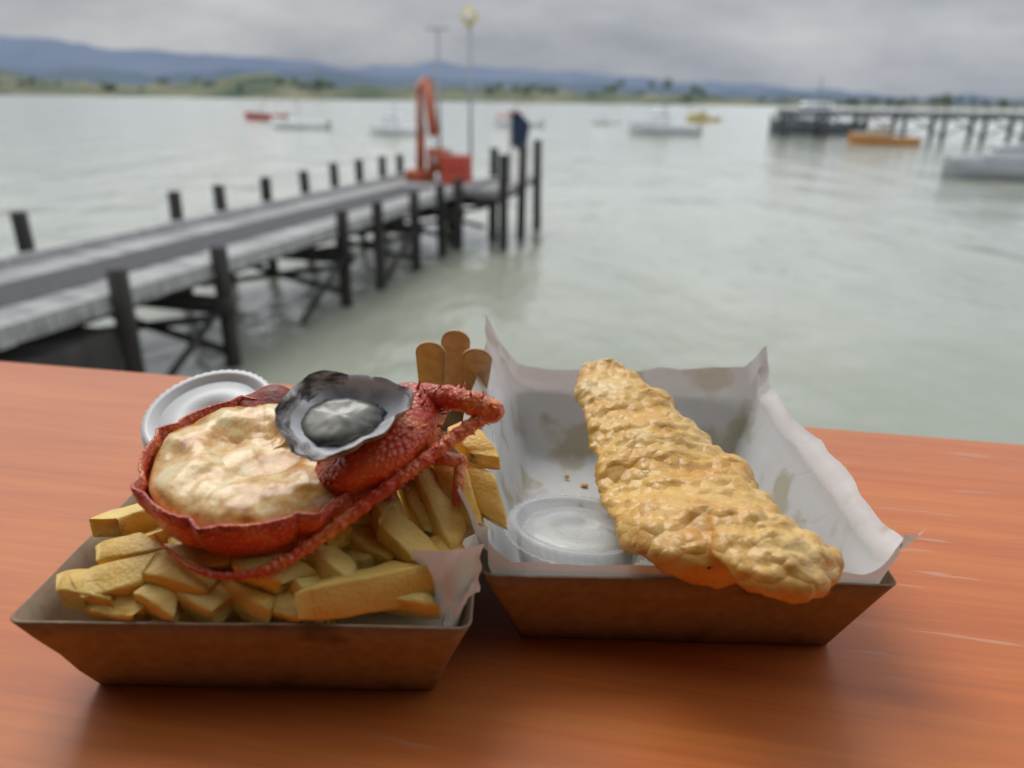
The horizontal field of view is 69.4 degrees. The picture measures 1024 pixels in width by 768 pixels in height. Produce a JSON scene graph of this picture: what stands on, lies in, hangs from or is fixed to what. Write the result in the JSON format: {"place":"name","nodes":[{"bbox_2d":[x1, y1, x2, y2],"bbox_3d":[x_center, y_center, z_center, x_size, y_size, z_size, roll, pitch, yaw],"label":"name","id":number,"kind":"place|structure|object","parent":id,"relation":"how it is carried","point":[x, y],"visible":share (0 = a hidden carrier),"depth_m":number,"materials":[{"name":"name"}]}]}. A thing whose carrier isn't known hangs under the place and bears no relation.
{"place":"outdoors","nodes":[
{"label":"outdoors","id":0,"kind":"place"},
{"bbox_2d":[0,66,1021,105],"bbox_3d":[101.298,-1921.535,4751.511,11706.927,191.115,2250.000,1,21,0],"label":"mountains","id":1,"kind":"structure","parent":0,"point":[339,78],"depth_m":4628.78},
{"bbox_2d":[0,95,1023,444],"bbox_3d":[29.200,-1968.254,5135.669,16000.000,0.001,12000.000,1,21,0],"label":"sea water","id":2,"kind":"structure","parent":0,"point":[860,287],"depth_m":15.06,"materials":[{"name":"grey liquid"}]},
{"bbox_2d":[245,93,288,118],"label":"red boat","id":3,"kind":"object","parent":2,"relation":"on","point":[261,112],"visible":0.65,"depth_m":95.15,"materials":[{"name":"clear paint"}]},
{"bbox_2d":[0,140,541,375],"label":"pier pilings","id":4,"kind":"object","parent":2,"relation":"in","point":[80,346],"visible":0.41,"depth_m":10.01,"materials":[{"name":"brown wood"}]},
{"bbox_2d":[0,178,532,349],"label":"jetty deck","id":5,"kind":"structure","parent":4,"relation":"on","point":[13,273],"depth_m":8.60,"materials":[{"name":"grey wood"}]},
{"bbox_2d":[0,185,434,307],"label":"jetty mat strip","id":6,"kind":"object","parent":5,"relation":"on","point":[18,291],"visible":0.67,"depth_m":8.59,"materials":[{"name":"rubber"}]},
{"bbox_2d":[406,76,445,181],"bbox_3d":[-1.886,-5.285,15.480,0.870,2.123,1.880,1,21,0],"label":"crane","id":7,"kind":"object","parent":5,"relation":"on","point":[425,93],"visible":0.99,"depth_m":16.01,"materials":[{"name":"paint"}]},
{"bbox_2d":[426,6,478,180],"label":"lamp posts","id":8,"kind":"object","parent":5,"relation":"on","point":[468,17],"visible":0.9,"depth_m":15.93,"materials":[{"name":"silver metal"}]},
{"bbox_2d":[441,154,471,184],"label":"jetty fish bins","id":9,"kind":"object","parent":5,"relation":"on","point":[456,166],"visible":0.89,"depth_m":15.55,"materials":[{"name":"red plastic"}]},
{"bbox_2d":[509,110,529,183],"bbox_3d":[0.166,-5.047,15.810,0.462,1.500,0.100,7,22,14],"label":"flag","id":10,"kind":"object","parent":5,"relation":"on","point":[519,125],"visible":0.89,"depth_m":15.70,"materials":[{"name":"blue fabric"}]},
{"bbox_2d":[0,173,532,341],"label":"jetty rail stringers","id":11,"kind":"object","parent":4,"relation":"on","point":[12,328],"visible":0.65,"depth_m":8.68,"materials":[{"name":"grey wood"}]},
{"bbox_2d":[271,95,330,128],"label":"white boat","id":12,"kind":"object","parent":2,"relation":"on","point":[282,123],"visible":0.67,"depth_m":69.00,"materials":[{"name":"clear paint"}]},
{"bbox_2d":[369,101,425,134],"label":"white boat","id":13,"kind":"object","parent":2,"relation":"on","point":[390,124],"visible":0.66,"depth_m":60.09,"materials":[{"name":"clear paint"}]},
{"bbox_2d":[493,98,543,125],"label":"white boat","id":14,"kind":"object","parent":2,"relation":"on","point":[501,120],"visible":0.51,"depth_m":83.04,"materials":[{"name":"clear paint"}]},
{"bbox_2d":[592,116,619,123],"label":"white boat","id":15,"kind":"object","parent":2,"relation":"on","point":[602,120],"visible":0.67,"depth_m":95.52,"materials":[{"name":"clear paint"}]},
{"bbox_2d":[629,94,701,134],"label":"grey boat","id":16,"kind":"object","parent":2,"relation":"on","point":[657,122],"visible":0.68,"depth_m":67.45,"materials":[{"name":"clear paint"}]},
{"bbox_2d":[687,111,720,120],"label":"yellow boat","id":17,"kind":"object","parent":2,"relation":"on","point":[700,116],"visible":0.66,"depth_m":118.95,"materials":[{"name":"clear paint"}]},
{"bbox_2d":[768,77,869,134],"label":"boat","id":18,"kind":"object","parent":2,"relation":"on","point":[794,123],"visible":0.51,"depth_m":72.24,"materials":[{"name":"grey paint"}]},
{"bbox_2d":[847,126,921,144],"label":"orange boat","id":19,"kind":"object","parent":2,"relation":"on","point":[878,135],"visible":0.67,"depth_m":55.65,"materials":[{"name":"clear paint"}]},
{"bbox_2d":[776,97,1023,142],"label":"pier","id":20,"kind":"structure","parent":2,"relation":"on","point":[858,114],"depth_m":62.68,"materials":[{"name":"grey wood"}]},
{"bbox_2d":[940,121,1023,181],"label":"boat","id":21,"kind":"object","parent":2,"relation":"on","point":[1001,162],"visible":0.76,"depth_m":29.45,"materials":[{"name":"white paint"}]},
{"bbox_2d":[0,361,1023,767],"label":"table top","id":22,"kind":"object","parent":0,"point":[920,665],"depth_m":0.32,"materials":[{"name":"orange wood"}]},
{"bbox_2d":[0,36,1023,103],"bbox_3d":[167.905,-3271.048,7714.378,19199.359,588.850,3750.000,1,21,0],"label":"mountains","id":23,"kind":"structure","parent":0,"point":[37,53],"depth_m":7540.42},
{"bbox_2d":[0,71,1023,109],"bbox_3d":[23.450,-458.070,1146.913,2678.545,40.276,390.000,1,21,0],"label":"shore land","id":24,"kind":"structure","parent":0,"point":[270,88],"depth_m":1046.07,"materials":[{"name":"green plant"}]},
{"bbox_2d":[0,75,1023,106],"bbox_3d":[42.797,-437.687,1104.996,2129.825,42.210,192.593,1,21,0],"label":"shore trees","id":25,"kind":"object","parent":24,"relation":"on","point":[318,82],"visible":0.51,"depth_m":1071.25,"materials":[{"name":"green plant"}]},
{"bbox_2d":[0,0,1023,99],"label":"sky","id":26,"kind":"structure","parent":0,"point":[897,48],"materials":[{"name":"grey"}]},
{"bbox_3d":[-0.090,0.554,0.316,2.300,0.720,0.860,4,21,9],"label":"table","id":27,"kind":"object","parent":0,"visible":0},
{"bbox_2d":[10,410,474,690],"bbox_3d":[-0.102,0.074,0.386,0.176,0.046,0.214,1,21,0],"label":"tray","id":28,"kind":"object","parent":27,"relation":"on","point":[328,656],"visible":0.34,"depth_m":0.29,"materials":[{"name":"brown cardboard"}]},
{"bbox_2d":[140,369,269,447],"bbox_3d":[-0.181,0.029,0.456,0.082,0.036,0.082,5,41,9],"label":"lid","id":29,"kind":"object","parent":28,"relation":"on","point":[176,403],"visible":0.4,"depth_m":0.46,"materials":[{"name":"grey plastic"}]},
{"bbox_2d":[56,412,507,623],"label":"chips","id":30,"kind":"object","parent":28,"relation":"on","point":[366,563],"visible":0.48,"depth_m":0.29,"materials":[{"name":"yellow food"}]},
{"bbox_2d":[130,384,354,556],"bbox_3d":[-0.108,0.039,0.319,0.097,0.034,0.097,0,30,-3],"label":"lobster shell","id":31,"kind":"object","parent":30,"relation":"on","point":[280,535],"visible":0.4,"depth_m":0.28},
{"bbox_2d":[148,404,336,527],"bbox_3d":[-0.107,0.037,0.317,0.091,0.025,0.085,0,30,-3],"label":"lobster meat","id":32,"kind":"object","parent":31,"relation":"in","point":[236,465],"visible":0.84,"depth_m":0.30,"materials":[{"name":"beige food"}]},
{"bbox_2d":[153,415,489,580],"bbox_3d":[-0.068,0.042,0.293,0.141,0.052,0.029,-7,22,-19],"label":"lobster antenna","id":33,"kind":"object","parent":30,"relation":"on","point":[455,436],"visible":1,"depth_m":0.29,"materials":[{"name":"red food"}]},
{"bbox_2d":[274,370,413,461],"bbox_3d":[-0.066,0.015,0.298,0.055,0.017,0.043,-9,52,-7],"label":"oyster shell","id":34,"kind":"object","parent":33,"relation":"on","point":[308,391],"visible":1,"depth_m":0.30},
{"bbox_2d":[301,397,386,446],"bbox_3d":[-0.069,0.014,0.297,0.039,0.006,0.026,-9,52,-7],"label":"oyster","id":35,"kind":"object","parent":34,"relation":"in","point":[337,422],"visible":1,"depth_m":0.29,"materials":[{"name":"grey food"}]},
{"bbox_2d":[315,381,504,510],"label":"crayfish legs","id":36,"kind":"object","parent":30,"relation":"on","point":[412,433],"visible":0.78,"depth_m":0.30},
{"bbox_2d":[411,544,483,614],"bbox_3d":[-0.032,0.079,0.295,0.040,0.045,0.019,13,24,29],"label":"paper liner","id":37,"kind":"object","parent":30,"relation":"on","point":[455,573],"visible":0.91,"depth_m":0.28,"materials":[{"name":"white paper"}]},
{"bbox_2d":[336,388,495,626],"bbox_3d":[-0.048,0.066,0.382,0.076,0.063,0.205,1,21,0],"label":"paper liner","id":38,"kind":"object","parent":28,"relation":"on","point":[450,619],"visible":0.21,"depth_m":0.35,"materials":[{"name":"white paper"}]},
{"bbox_2d":[416,341,445,384],"bbox_3d":[-0.049,0.007,0.461,0.019,0.081,0.040,1,21,0],"label":"wooden fork","id":39,"kind":"object","parent":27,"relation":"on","point":[430,358],"visible":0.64,"depth_m":0.44,"materials":[{"name":"brown wood"}]},
{"bbox_2d":[441,330,469,388],"bbox_3d":[-0.036,0.003,0.467,0.018,0.085,0.032,-2,21,-7],"label":"wooden fork","id":40,"kind":"object","parent":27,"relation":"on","point":[455,344],"visible":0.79,"depth_m":0.45,"materials":[{"name":"brown wood"}]},
{"bbox_2d":[462,348,491,416],"bbox_3d":[-0.023,0.008,0.461,0.018,0.080,0.051,-1,21,-6],"label":"wooden fork","id":41,"kind":"object","parent":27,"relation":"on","point":[476,361],"visible":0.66,"depth_m":0.44,"materials":[{"name":"brown wood"}]},
{"bbox_2d":[482,548,896,644],"bbox_3d":[0.077,0.065,0.416,0.176,0.046,0.214,1,21,1],"label":"tray","id":42,"kind":"object","parent":27,"relation":"on","point":[616,608],"visible":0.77,"depth_m":0.32,"materials":[{"name":"brown cardboard"}]},
{"bbox_2d":[457,314,921,583],"bbox_3d":[0.073,0.039,0.409,0.196,0.097,0.223,1,21,1],"label":"paper liner","id":43,"kind":"object","parent":42,"relation":"in","point":[804,478],"visible":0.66,"depth_m":0.46,"materials":[{"name":"white paper"}]},
{"bbox_2d":[564,475,587,504],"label":"batter crumbs","id":44,"kind":"object","parent":43,"relation":"on","point":[584,485],"visible":0.1,"depth_m":0.47,"materials":[{"name":"food"}]},
{"bbox_2d":[520,519,632,565],"bbox_3d":[0.030,0.081,0.353,0.072,0.032,0.072,5,14,0],"label":"sauce cup","id":45,"kind":"object","parent":43,"relation":"on","point":[569,541],"visible":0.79,"depth_m":0.35,"materials":[{"name":"grey plastic"}]},
{"bbox_2d":[574,358,844,603],"bbox_3d":[0.082,0.041,0.383,0.085,0.043,0.236,-1,21,-6],"label":"battered fish fillet","id":46,"kind":"object","parent":43,"relation":"on","point":[682,498],"visible":1,"depth_m":0.33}
]}

